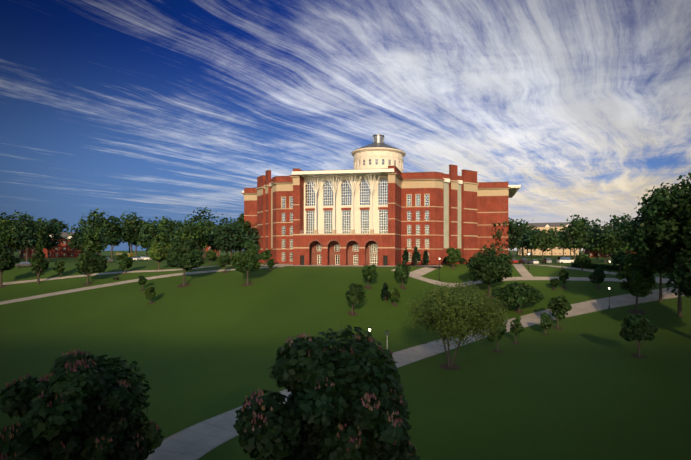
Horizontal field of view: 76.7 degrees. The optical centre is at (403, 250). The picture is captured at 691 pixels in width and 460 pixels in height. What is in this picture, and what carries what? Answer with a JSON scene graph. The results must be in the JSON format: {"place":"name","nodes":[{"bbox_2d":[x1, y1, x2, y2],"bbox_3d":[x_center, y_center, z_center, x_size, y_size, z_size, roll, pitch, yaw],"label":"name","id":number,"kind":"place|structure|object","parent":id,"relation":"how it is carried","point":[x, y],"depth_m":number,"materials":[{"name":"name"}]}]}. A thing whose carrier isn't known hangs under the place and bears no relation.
{"place":"outdoors","nodes":[
{"label":"outdoors","id":0,"kind":"place"},
{"bbox_2d":[2,265,230,284],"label":"path","id":1,"kind":"structure","parent":0,"point":[17,282],"depth_m":118.49,"materials":[{"name":"concrete"}]},
{"bbox_2d":[0,266,283,304],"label":"path","id":2,"kind":"structure","parent":0,"point":[79,289],"depth_m":108.76,"materials":[{"name":"concrete"}]},
{"bbox_2d":[15,253,573,266],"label":"parked cars","id":3,"kind":"object","parent":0,"point":[561,260],"depth_m":152.15,"materials":[{"name":"grey"}]},
{"bbox_2d":[0,251,690,459],"bbox_3d":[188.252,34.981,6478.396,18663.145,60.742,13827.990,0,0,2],"label":"lawn","id":4,"kind":"structure","parent":0,"point":[206,346],"depth_m":73.08,"materials":[{"name":"green plant"}]},
{"bbox_2d":[35,252,610,343],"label":"lamp posts","id":5,"kind":"object","parent":4,"relation":"on","point":[387,332],"depth_m":112.68,"materials":[{"name":"black metal"}]},
{"bbox_2d":[0,267,645,369],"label":"mulch rings","id":6,"kind":"object","parent":4,"relation":"on","point":[456,366],"depth_m":96.89,"materials":[{"name":"brown soil"}]},
{"bbox_2d":[21,222,634,257],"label":"background buildings","id":7,"kind":"structure","parent":4,"relation":"on","point":[62,249],"depth_m":293.92,"materials":[{"name":"brick"}]},
{"bbox_2d":[241,133,520,265],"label":"library","id":8,"kind":"structure","parent":4,"relation":"on","point":[377,206],"depth_m":141.19,"materials":[{"name":"brick"}]},
{"bbox_2d":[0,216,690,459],"bbox_3d":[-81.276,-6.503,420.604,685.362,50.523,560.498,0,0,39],"label":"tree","id":9,"kind":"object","parent":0,"point":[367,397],"depth_m":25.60,"materials":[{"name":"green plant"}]},
{"bbox_2d":[0,207,638,254],"bbox_3d":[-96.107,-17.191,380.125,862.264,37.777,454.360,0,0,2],"label":"tree foliage","id":10,"kind":"object","parent":9,"relation":"on","point":[577,230],"depth_m":177.15,"materials":[{"name":"green plant"}]},
{"bbox_2d":[0,213,657,342],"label":"tree foliage","id":11,"kind":"object","parent":9,"relation":"on","point":[490,266],"depth_m":105.58,"materials":[{"name":"green plant"}]},
{"bbox_2d":[0,172,690,459],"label":"tree foliage","id":12,"kind":"object","parent":9,"relation":"on","point":[305,420],"depth_m":21.85,"materials":[{"name":"green plant"}]},
{"bbox_2d":[0,0,690,250],"label":"sky","id":13,"kind":"structure","parent":0,"point":[151,109],"materials":[{"name":"blue"}]},
{"bbox_2d":[260,264,441,266],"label":"plaza pavement","id":14,"kind":"structure","parent":0,"point":[337,265],"depth_m":131.47,"materials":[{"name":"concrete"}]},
{"bbox_2d":[145,287,684,459],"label":"path","id":15,"kind":"structure","parent":0,"point":[197,441],"depth_m":49.40,"materials":[{"name":"concrete"}]},
{"bbox_2d":[391,269,673,287],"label":"path","id":16,"kind":"structure","parent":0,"point":[522,278],"depth_m":118.45,"materials":[{"name":"concrete"}]},
{"bbox_2d":[409,265,442,277],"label":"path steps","id":17,"kind":"structure","parent":16,"relation":"on","point":[420,272],"depth_m":120.76,"materials":[{"name":"concrete"}]},
{"bbox_2d":[513,264,533,277],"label":"path","id":18,"kind":"structure","parent":16,"relation":"on","point":[521,269],"depth_m":127.37,"materials":[{"name":"concrete"}]},
{"bbox_2d":[524,264,675,280],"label":"path","id":19,"kind":"structure","parent":0,"point":[615,273],"depth_m":127.65,"materials":[{"name":"concrete"}]}
]}

